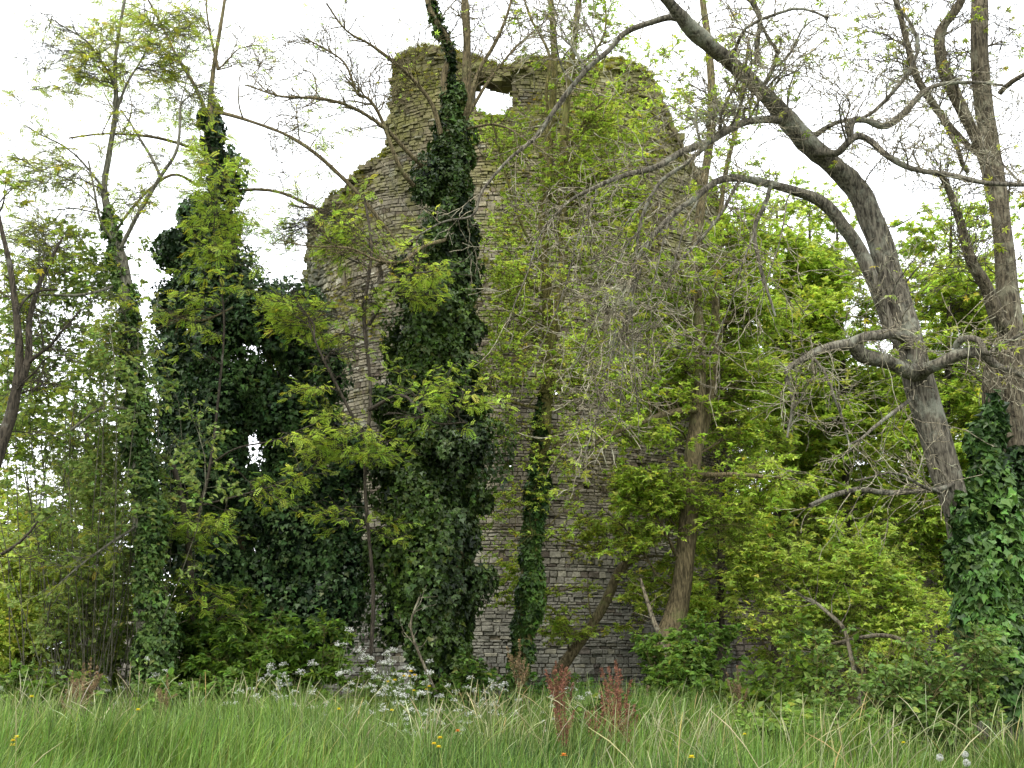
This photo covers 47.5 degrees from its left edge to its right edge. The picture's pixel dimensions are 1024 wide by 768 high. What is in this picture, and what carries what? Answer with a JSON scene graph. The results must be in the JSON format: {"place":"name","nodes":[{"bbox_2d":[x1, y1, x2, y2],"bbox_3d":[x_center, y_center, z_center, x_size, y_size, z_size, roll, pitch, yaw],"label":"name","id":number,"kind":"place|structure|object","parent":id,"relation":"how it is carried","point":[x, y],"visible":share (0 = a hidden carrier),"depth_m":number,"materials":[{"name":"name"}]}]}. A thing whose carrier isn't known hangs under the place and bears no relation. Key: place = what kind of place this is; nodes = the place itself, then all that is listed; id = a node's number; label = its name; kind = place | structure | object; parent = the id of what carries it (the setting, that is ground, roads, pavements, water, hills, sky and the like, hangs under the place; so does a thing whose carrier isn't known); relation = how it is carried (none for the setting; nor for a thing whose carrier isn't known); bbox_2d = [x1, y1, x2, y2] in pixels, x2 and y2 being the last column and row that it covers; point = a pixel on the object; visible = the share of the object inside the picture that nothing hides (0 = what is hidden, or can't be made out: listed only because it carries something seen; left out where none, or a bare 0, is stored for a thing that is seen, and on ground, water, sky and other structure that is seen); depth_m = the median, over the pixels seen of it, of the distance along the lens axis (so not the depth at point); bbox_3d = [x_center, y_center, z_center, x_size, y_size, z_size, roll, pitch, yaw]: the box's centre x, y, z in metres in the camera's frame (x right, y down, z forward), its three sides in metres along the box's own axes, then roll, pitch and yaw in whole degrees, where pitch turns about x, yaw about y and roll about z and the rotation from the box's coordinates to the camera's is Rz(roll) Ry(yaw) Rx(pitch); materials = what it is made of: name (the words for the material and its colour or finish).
{"place":"outdoors","nodes":[
{"label":"outdoors","id":0,"kind":"place"},
{"bbox_2d":[0,659,67,701],"bbox_3d":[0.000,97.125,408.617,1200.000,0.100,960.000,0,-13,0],"label":"ground","id":1,"kind":"structure","parent":0,"point":[1,687],"depth_m":69.55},
{"bbox_2d":[0,304,41,591],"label":"background tree","id":2,"kind":"object","parent":1,"relation":"on","point":[24,426],"visible":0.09,"depth_m":24.69,"materials":[{"name":"green plant"}]},
{"bbox_2d":[0,667,97,733],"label":"grass tussock","id":3,"kind":"object","parent":1,"relation":"on","point":[43,705],"depth_m":12.04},
{"bbox_2d":[0,154,104,565],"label":"edge tree","id":4,"kind":"object","parent":1,"relation":"on","point":[22,366],"visible":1,"depth_m":13.45,"materials":[{"name":"green plant"}]},
{"bbox_2d":[0,658,110,726],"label":"weed clump","id":5,"kind":"object","parent":1,"relation":"on","point":[14,675],"visible":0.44,"depth_m":13.67,"materials":[{"name":"green plant"}]},
{"bbox_2d":[3,680,116,737],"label":"grass tussock","id":6,"kind":"object","parent":1,"relation":"on","point":[68,694],"depth_m":11.08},
{"bbox_2d":[60,671,85,717],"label":"dock plant","id":7,"kind":"object","parent":1,"relation":"on","point":[73,689],"visible":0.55,"depth_m":11.82,"materials":[{"name":"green plant"}]},
{"bbox_2d":[11,557,135,704],"bbox_3d":[-6.241,3.863,17.118,2.552,2.646,1.559,0,-13,0],"label":"shaded elder bush","id":8,"kind":"object","parent":1,"relation":"on","point":[114,679],"visible":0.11,"depth_m":16.94,"materials":[{"name":"green plant"}]},
{"bbox_2d":[71,662,94,723],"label":"dock plant","id":9,"kind":"object","parent":1,"relation":"on","point":[77,684],"visible":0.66,"depth_m":12.21,"materials":[{"name":"brown plant"}]},
{"bbox_2d":[37,376,134,658],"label":"background tree","id":10,"kind":"object","parent":1,"relation":"on","point":[54,472],"visible":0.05,"depth_m":26.79,"materials":[{"name":"green plant"}]},
{"bbox_2d":[79,657,102,708],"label":"dock plant","id":11,"kind":"object","parent":1,"relation":"on","point":[95,681],"visible":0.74,"depth_m":12.58,"materials":[{"name":"brown plant"}]},
{"bbox_2d":[19,695,165,760],"bbox_3d":[-3.344,2.973,9.544,1.187,0.875,1.170,0,-13,0],"label":"grass tussock","id":12,"kind":"object","parent":1,"relation":"on","point":[94,720],"depth_m":9.53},
{"bbox_2d":[0,480,209,703],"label":"green bush","id":13,"kind":"object","parent":1,"relation":"on","point":[32,616],"visible":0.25,"depth_m":15.87,"materials":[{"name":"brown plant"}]},
{"bbox_2d":[90,676,122,719],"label":"cow parsley","id":14,"kind":"object","parent":1,"relation":"on","point":[106,690],"visible":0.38,"depth_m":14.21,"materials":[{"name":"green plant"}]},
{"bbox_2d":[0,0,239,712],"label":"pale topped tree","id":15,"kind":"object","parent":1,"relation":"on","point":[148,549],"visible":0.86,"depth_m":15.67,"materials":[{"name":"green plant"}]},
{"bbox_2d":[131,574,186,654],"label":"dead branch","id":16,"kind":"object","parent":15,"relation":"on","point":[166,593],"visible":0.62,"depth_m":14.72,"materials":[{"name":"wood"}]},
{"bbox_2d":[0,214,246,705],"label":"hanging tangle","id":17,"kind":"object","parent":1,"relation":"on","point":[92,485],"visible":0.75,"depth_m":15.25,"materials":[{"name":"green plant"}]},
{"bbox_2d":[79,621,183,707],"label":"wall","id":18,"kind":"structure","parent":1,"relation":"on","point":[123,668],"depth_m":23.00,"materials":[{"name":"stone"}]},
{"bbox_2d":[86,664,191,734],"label":"grass tussock","id":19,"kind":"object","parent":1,"relation":"on","point":[143,689],"depth_m":13.00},
{"bbox_2d":[156,674,177,717],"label":"dock plant","id":20,"kind":"object","parent":1,"relation":"on","point":[159,693],"visible":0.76,"depth_m":11.98,"materials":[{"name":"brown plant"}]},
{"bbox_2d":[144,656,199,711],"bbox_3d":[-4.168,3.913,14.092,0.723,1.208,0.643,9,-16,-34],"label":"cow parsley","id":21,"kind":"object","parent":1,"relation":"on","point":[155,675],"visible":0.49,"depth_m":14.12,"materials":[{"name":"white plant"}]},
{"bbox_2d":[120,665,246,721],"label":"weed clump","id":22,"kind":"object","parent":1,"relation":"on","point":[184,686],"visible":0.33,"depth_m":13.12,"materials":[{"name":"green plant"}]},
{"bbox_2d":[141,674,238,727],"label":"grass tussock","id":23,"kind":"object","parent":1,"relation":"on","point":[193,689],"depth_m":12.05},
{"bbox_2d":[174,668,293,725],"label":"grass tussock","id":24,"kind":"object","parent":1,"relation":"on","point":[248,696],"depth_m":12.49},
{"bbox_2d":[54,0,431,672],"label":"ivy choked tree","id":25,"kind":"object","parent":1,"relation":"on","point":[292,562],"visible":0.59,"depth_m":18.02,"materials":[{"name":"green plant"}]},
{"bbox_2d":[153,86,340,711],"bbox_3d":[-3.967,0.102,16.522,3.325,9.959,2.821,0,-13,0],"label":"feathery acacia tree","id":26,"kind":"object","parent":1,"relation":"on","point":[191,585],"visible":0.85,"depth_m":16.53,"materials":[{"name":"green plant"}]},
{"bbox_2d":[163,580,360,715],"bbox_3d":[-3.431,3.641,15.184,3.079,2.247,1.999,-7,-15,29],"label":"bramble thicket","id":27,"kind":"object","parent":1,"relation":"on","point":[250,652],"visible":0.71,"depth_m":14.91,"materials":[{"name":"green plant"}]},
{"bbox_2d":[245,663,291,705],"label":"cow parsley","id":28,"kind":"object","parent":1,"relation":"on","point":[270,665],"visible":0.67,"depth_m":13.79,"materials":[{"name":"white plant"}]},
{"bbox_2d":[253,662,288,710],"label":"cow parsley","id":29,"kind":"object","parent":1,"relation":"on","point":[274,682],"visible":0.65,"depth_m":13.65,"materials":[{"name":"white plant"}]},
{"bbox_2d":[262,677,298,710],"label":"cow parsley","id":30,"kind":"object","parent":1,"relation":"on","point":[278,692],"visible":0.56,"depth_m":12.77,"materials":[{"name":"white plant"}]},
{"bbox_2d":[277,669,316,717],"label":"cow parsley","id":31,"kind":"object","parent":1,"relation":"on","point":[300,689],"visible":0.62,"depth_m":12.25,"materials":[{"name":"white plant"}]},
{"bbox_2d":[241,674,355,742],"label":"grass tussock","id":32,"kind":"object","parent":1,"relation":"on","point":[306,696],"depth_m":11.56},
{"bbox_2d":[299,627,366,712],"bbox_3d":[-1.995,3.584,13.527,0.809,1.521,0.910,-4,-14,15],"label":"cow parsley","id":33,"kind":"object","parent":1,"relation":"on","point":[339,672],"visible":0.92,"depth_m":13.61,"materials":[{"name":"white plant"}]},
{"bbox_2d":[286,676,405,755],"bbox_3d":[-1.552,3.260,10.941,1.313,0.997,1.417,0,-13,0],"label":"grass tussock","id":34,"kind":"object","parent":1,"relation":"on","point":[354,706],"depth_m":11.10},
{"bbox_2d":[341,654,390,721],"bbox_3d":[-1.726,3.755,13.598,0.717,1.208,0.686,1,-13,-5],"label":"cow parsley","id":35,"kind":"object","parent":1,"relation":"on","point":[362,657],"visible":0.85,"depth_m":13.65,"materials":[{"name":"white plant"}]},
{"bbox_2d":[349,656,392,719],"bbox_3d":[-1.719,3.935,14.289,0.625,1.175,0.703,0,-13,-1],"label":"cow parsley","id":36,"kind":"object","parent":1,"relation":"on","point":[351,683],"visible":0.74,"depth_m":14.37,"materials":[{"name":"white plant"}]},
{"bbox_2d":[246,191,519,702],"bbox_3d":[-1.962,0.898,16.128,4.675,8.265,2.099,-6,-15,26],"label":"young acacia tree","id":37,"kind":"object","parent":1,"relation":"on","point":[286,312],"visible":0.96,"depth_m":16.58,"materials":[{"name":"green plant"}]},
{"bbox_2d":[367,676,411,737],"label":"cow parsley","id":38,"kind":"object","parent":1,"relation":"on","point":[392,702],"visible":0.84,"depth_m":11.72,"materials":[{"name":"white plant"}]},
{"bbox_2d":[371,658,414,735],"bbox_3d":[-1.357,3.653,13.043,0.677,1.142,0.648,9,-16,-32],"label":"cow parsley","id":39,"kind":"object","parent":1,"relation":"on","point":[379,693],"visible":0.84,"depth_m":13.05,"materials":[{"name":"white plant"}]},
{"bbox_2d":[371,647,416,720],"bbox_3d":[-1.443,3.861,14.225,0.740,1.277,0.814,12,-18,-42],"label":"cow parsley","id":40,"kind":"object","parent":1,"relation":"on","point":[392,680],"visible":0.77,"depth_m":14.27,"materials":[{"name":"white plant"}]},
{"bbox_2d":[378,661,411,732],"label":"cow parsley","id":41,"kind":"object","parent":1,"relation":"on","point":[395,690],"visible":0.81,"depth_m":13.29,"materials":[{"name":"white plant"}]},
{"bbox_2d":[380,700,416,744],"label":"cow parsley","id":42,"kind":"object","parent":1,"relation":"on","point":[402,716],"visible":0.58,"depth_m":10.79,"materials":[{"name":"white plant"}]},
{"bbox_2d":[209,0,591,709],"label":"ivy clad tree","id":43,"kind":"object","parent":1,"relation":"on","point":[439,494],"visible":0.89,"depth_m":17.09,"materials":[{"name":"green plant"}]},
{"bbox_2d":[385,667,432,732],"bbox_3d":[-1.113,3.644,12.811,0.670,1.050,0.608,3,-13,-11],"label":"cow parsley","id":44,"kind":"object","parent":1,"relation":"on","point":[428,673],"visible":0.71,"depth_m":12.81,"materials":[{"name":"white plant"}]},
{"bbox_2d":[399,690,437,738],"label":"cow parsley","id":45,"kind":"object","parent":1,"relation":"on","point":[422,712],"visible":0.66,"depth_m":11.63,"materials":[{"name":"white plant"}]},
{"bbox_2d":[347,694,491,767],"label":"grass tussock","id":46,"kind":"object","parent":1,"relation":"on","point":[418,725],"depth_m":9.56,"materials":[{"name":"plant"}]},
{"bbox_2d":[403,681,443,740],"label":"cow parsley","id":47,"kind":"object","parent":1,"relation":"on","point":[422,705],"visible":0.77,"depth_m":12.06,"materials":[{"name":"white plant"}]},
{"bbox_2d":[412,659,450,724],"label":"cow parsley","id":48,"kind":"object","parent":1,"relation":"on","point":[447,685],"visible":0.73,"depth_m":13.90,"materials":[{"name":"white plant"}]},
{"bbox_2d":[432,736,441,767],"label":"yellow flower","id":49,"kind":"object","parent":1,"relation":"on","point":[439,745],"visible":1,"depth_m":7.13,"materials":[{"name":"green plant"}]},
{"bbox_2d":[444,698,471,744],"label":"cow parsley","id":50,"kind":"object","parent":1,"relation":"on","point":[458,711],"visible":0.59,"depth_m":11.08,"materials":[{"name":"white plant"}]},
{"bbox_2d":[405,677,519,746],"bbox_3d":[-0.415,3.397,11.516,1.309,1.009,1.364,6,-15,-25],"label":"grass tussock","id":51,"kind":"object","parent":1,"relation":"on","point":[466,723],"depth_m":11.54,"materials":[{"name":"plant"}]},
{"bbox_2d":[451,675,483,734],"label":"cow parsley","id":52,"kind":"object","parent":1,"relation":"on","point":[467,697],"visible":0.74,"depth_m":12.87,"materials":[{"name":"white plant"}]},
{"bbox_2d":[456,710,482,746],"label":"cow parsley","id":53,"kind":"object","parent":1,"relation":"on","point":[470,727],"visible":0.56,"depth_m":11.18,"materials":[{"name":"white plant"}]},
{"bbox_2d":[329,651,612,721],"bbox_3d":[-0.441,4.261,15.816,4.152,1.239,1.605,4,-14,-15],"label":"parsley","id":54,"kind":"object","parent":1,"relation":"on","point":[463,681],"visible":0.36,"depth_m":15.65,"materials":[{"name":"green plant"}]},
{"bbox_2d":[400,585,437,692],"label":"dead branch","id":55,"kind":"object","parent":54,"relation":"on","point":[417,647],"visible":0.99,"depth_m":15.55,"materials":[{"name":"wood"}]},
{"bbox_2d":[472,686,503,729],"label":"cow parsley","id":56,"kind":"object","parent":1,"relation":"on","point":[491,709],"visible":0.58,"depth_m":12.96,"materials":[{"name":"white plant"}]},
{"bbox_2d":[470,679,512,734],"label":"cow parsley","id":57,"kind":"object","parent":1,"relation":"on","point":[497,701],"visible":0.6,"depth_m":13.70,"materials":[{"name":"white plant"}]},
{"bbox_2d":[440,684,547,766],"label":"grass tussock","id":58,"kind":"object","parent":1,"relation":"on","point":[502,726],"depth_m":10.06,"materials":[{"name":"plant"}]},
{"bbox_2d":[490,682,518,739],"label":"cow parsley","id":59,"kind":"object","parent":1,"relation":"on","point":[503,707],"visible":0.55,"depth_m":12.65,"materials":[{"name":"white plant"}]},
{"bbox_2d":[292,41,736,713],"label":"ruined round tower","id":60,"kind":"structure","parent":1,"relation":"on","point":[562,563],"depth_m":25.52,"materials":[{"name":"stone"}]},
{"bbox_2d":[506,639,530,719],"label":"dock plant","id":61,"kind":"object","parent":1,"relation":"on","point":[518,663],"visible":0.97,"depth_m":15.02,"materials":[{"name":"brown plant"}]},
{"bbox_2d":[543,660,568,746],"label":"dock plant","id":62,"kind":"object","parent":1,"relation":"on","point":[565,674],"visible":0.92,"depth_m":11.61,"materials":[{"name":"brown plant"}]},
{"bbox_2d":[547,664,573,748],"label":"dock plant","id":63,"kind":"object","parent":1,"relation":"on","point":[561,673],"visible":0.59,"depth_m":11.75,"materials":[{"name":"brown plant"}]},
{"bbox_2d":[551,702,575,766],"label":"dock plant","id":64,"kind":"object","parent":1,"relation":"on","point":[560,722],"visible":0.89,"depth_m":9.60,"materials":[{"name":"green plant"}]},
{"bbox_2d":[468,0,689,713],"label":"twin stemmed tree","id":65,"kind":"object","parent":1,"relation":"on","point":[530,602],"visible":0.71,"depth_m":19.09,"materials":[{"name":"green plant"}]},
{"bbox_2d":[486,502,704,687],"bbox_3d":[1.459,3.758,19.313,3.859,4.124,1.651,0,-13,0],"label":"leaning sapling","id":66,"kind":"object","parent":1,"relation":"on","point":[582,637],"visible":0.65,"depth_m":19.39,"materials":[{"name":"green plant"}]},
{"bbox_2d":[584,705,606,763],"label":"dock plant","id":67,"kind":"object","parent":1,"relation":"on","point":[599,724],"visible":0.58,"depth_m":9.90,"materials":[{"name":"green plant"}]},
{"bbox_2d":[545,689,650,761],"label":"grass tussock","id":68,"kind":"object","parent":1,"relation":"on","point":[588,720],"depth_m":11.51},
{"bbox_2d":[564,681,654,734],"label":"weed clump","id":69,"kind":"object","parent":1,"relation":"on","point":[580,708],"visible":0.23,"depth_m":12.05,"materials":[{"name":"green plant"}]},
{"bbox_2d":[599,683,625,763],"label":"dock plant","id":70,"kind":"object","parent":1,"relation":"on","point":[609,706],"visible":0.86,"depth_m":10.22,"materials":[{"name":"brown plant"}]},
{"bbox_2d":[599,659,632,753],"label":"dock plant","id":71,"kind":"object","parent":1,"relation":"on","point":[617,681],"visible":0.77,"depth_m":10.64,"materials":[{"name":"brown plant"}]},
{"bbox_2d":[614,697,637,767],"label":"dock plant","id":72,"kind":"object","parent":1,"relation":"on","point":[626,704],"visible":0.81,"depth_m":9.77,"materials":[{"name":"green plant"}]},
{"bbox_2d":[614,698,699,755],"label":"grass tussock","id":73,"kind":"object","parent":1,"relation":"on","point":[661,725],"depth_m":11.06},
{"bbox_2d":[550,0,818,697],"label":"leaning trunk tree","id":74,"kind":"object","parent":1,"relation":"on","point":[646,497],"visible":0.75,"depth_m":19.35,"materials":[{"name":"green plant"}]},
{"bbox_2d":[627,608,748,705],"bbox_3d":[2.443,4.209,17.031,1.772,1.856,1.844,-7,-15,26],"label":"nettle patch","id":75,"kind":"object","parent":1,"relation":"on","point":[687,662],"visible":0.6,"depth_m":17.05,"materials":[{"name":"green plant"}]},
{"bbox_2d":[627,577,679,663],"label":"dead branch","id":76,"kind":"object","parent":75,"relation":"on","point":[653,619],"visible":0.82,"depth_m":18.04,"materials":[{"name":"wood"}]},
{"bbox_2d":[381,0,1023,750],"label":"leaning tree","id":77,"kind":"object","parent":1,"relation":"on","point":[981,550],"visible":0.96,"depth_m":11.83,"materials":[{"name":"grey plant"}]},
{"bbox_2d":[669,702,751,765],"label":"grass tussock","id":78,"kind":"object","parent":1,"relation":"on","point":[707,727],"depth_m":10.51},
{"bbox_2d":[663,217,789,694],"bbox_3d":[4.167,1.389,22.807,2.785,10.350,2.680,0,-13,0],"label":"background tree","id":79,"kind":"object","parent":1,"relation":"on","point":[701,600],"visible":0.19,"depth_m":22.18,"materials":[{"name":"green plant"}]},
{"bbox_2d":[725,665,747,718],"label":"dock plant","id":80,"kind":"object","parent":1,"relation":"on","point":[739,687],"visible":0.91,"depth_m":12.94,"materials":[{"name":"brown plant"}]},
{"bbox_2d":[701,609,862,721],"bbox_3d":[3.235,3.530,13.844,1.949,1.742,1.785,0,-13,0],"label":"bush","id":81,"kind":"object","parent":1,"relation":"on","point":[766,688],"visible":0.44,"depth_m":13.83,"materials":[{"name":"plant"}]},
{"bbox_2d":[777,566,863,708],"bbox_3d":[3.605,2.988,13.583,1.052,1.702,0.450,-7,-15,28],"label":"dead branch","id":82,"kind":"object","parent":81,"relation":"on","point":[832,617],"visible":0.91,"depth_m":13.53,"materials":[{"name":"wood"}]},
{"bbox_2d":[786,628,933,668],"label":"dead branch","id":83,"kind":"object","parent":81,"relation":"on","point":[879,635],"visible":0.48,"depth_m":14.50,"materials":[{"name":"wood"}]},
{"bbox_2d":[707,198,866,691],"bbox_3d":[5.716,1.303,24.425,3.497,11.292,3.236,0,-13,0],"label":"background tree","id":84,"kind":"object","parent":1,"relation":"on","point":[800,497],"visible":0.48,"depth_m":24.16,"materials":[{"name":"green plant"}]},
{"bbox_2d":[757,166,874,516],"bbox_3d":[7.162,1.108,27.556,3.535,13.291,2.830,0,-13,0],"label":"background tree","id":85,"kind":"object","parent":1,"relation":"on","point":[795,202],"visible":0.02,"depth_m":28.41,"materials":[{"name":"green plant"}]},
{"bbox_2d":[731,692,906,767],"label":"weed clump","id":86,"kind":"object","parent":1,"relation":"on","point":[784,715],"visible":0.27,"depth_m":9.72,"materials":[{"name":"green plant"}]},
{"bbox_2d":[697,494,953,704],"bbox_3d":[5.077,3.541,18.177,4.311,3.736,3.317,0,-13,0],"label":"maple sapling","id":87,"kind":"object","parent":1,"relation":"on","point":[884,620],"visible":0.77,"depth_m":17.99,"materials":[{"name":"green plant"}]},
{"bbox_2d":[763,205,906,703],"bbox_3d":[7.070,1.316,24.860,3.329,11.753,3.102,-5,-14,22],"label":"background tree","id":88,"kind":"object","parent":1,"relation":"on","point":[867,501],"visible":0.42,"depth_m":24.74,"materials":[{"name":"green plant"}]},
{"bbox_2d":[729,502,971,711],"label":"curtain wall","id":89,"kind":"structure","parent":1,"relation":"on","point":[741,649],"depth_m":26.21,"materials":[{"name":"stone"}]},
{"bbox_2d":[844,238,959,487],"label":"background tree","id":90,"kind":"object","parent":1,"relation":"on","point":[879,327],"visible":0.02,"depth_m":29.80,"materials":[{"name":"green plant"}]},
{"bbox_2d":[791,617,1020,763],"bbox_3d":[3.732,2.856,10.481,2.444,1.544,1.374,4,-14,-18],"label":"wild rose bush","id":91,"kind":"object","parent":1,"relation":"on","point":[946,688],"visible":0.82,"depth_m":10.36,"materials":[{"name":"green plant"}]},
{"bbox_2d":[814,0,1023,504],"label":"upright trunk tree","id":92,"kind":"object","parent":1,"relation":"on","point":[999,207],"visible":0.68,"depth_m":13.93,"materials":[{"name":"grey plant"}]},
{"bbox_2d":[936,754,943,766],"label":"dandelion clock","id":93,"kind":"object","parent":1,"relation":"on","point":[939,757],"visible":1,"depth_m":6.87,"materials":[{"name":"white plant"}]},
{"bbox_2d":[869,187,1022,702],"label":"background tree","id":94,"kind":"object","parent":1,"relation":"on","point":[927,527],"visible":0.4,"depth_m":23.33,"materials":[{"name":"green plant"}]},
{"bbox_2d":[918,228,994,468],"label":"background tree","id":95,"kind":"object","parent":1,"relation":"on","point":[993,265],"visible":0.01,"depth_m":29.25,"materials":[{"name":"green plant"}]},
{"bbox_2d":[963,759,970,767],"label":"dandelion clock","id":96,"kind":"object","parent":1,"relation":"on","point":[965,761],"visible":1,"depth_m":6.68,"materials":[{"name":"white plant"}]},
{"bbox_2d":[941,701,1023,767],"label":"grass tussock","id":97,"kind":"object","parent":1,"relation":"on","point":[1003,755],"depth_m":9.07,"materials":[{"name":"plant"}]},
{"bbox_2d":[957,196,1023,467],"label":"background tree","id":98,"kind":"object","parent":1,"relation":"on","point":[974,407],"visible":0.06,"depth_m":23.05,"materials":[{"name":"green plant"}]},
{"bbox_2d":[387,675,404,730],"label":"yellow flower","id":99,"kind":"object","parent":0,"point":[396,696],"visible":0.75,"depth_m":12.54,"materials":[{"name":"green plant"}]},
{"bbox_2d":[407,670,415,723],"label":"yellow flower","id":100,"kind":"object","parent":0,"point":[409,676],"visible":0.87,"depth_m":12.83,"materials":[{"name":"green plant"}]},
{"bbox_2d":[0,675,1023,767],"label":"meadow grass","id":101,"kind":"structure","parent":0,"point":[230,747],"depth_m":9.08,"materials":[{"name":"plant"}]},
{"bbox_2d":[0,0,1023,656],"label":"sky","id":102,"kind":"structure","parent":0,"point":[891,196],"materials":[{"name":"white"}]},
{"bbox_2d":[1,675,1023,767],"bbox_3d":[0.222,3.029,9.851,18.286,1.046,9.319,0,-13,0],"label":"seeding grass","id":103,"kind":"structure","parent":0,"point":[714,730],"depth_m":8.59,"materials":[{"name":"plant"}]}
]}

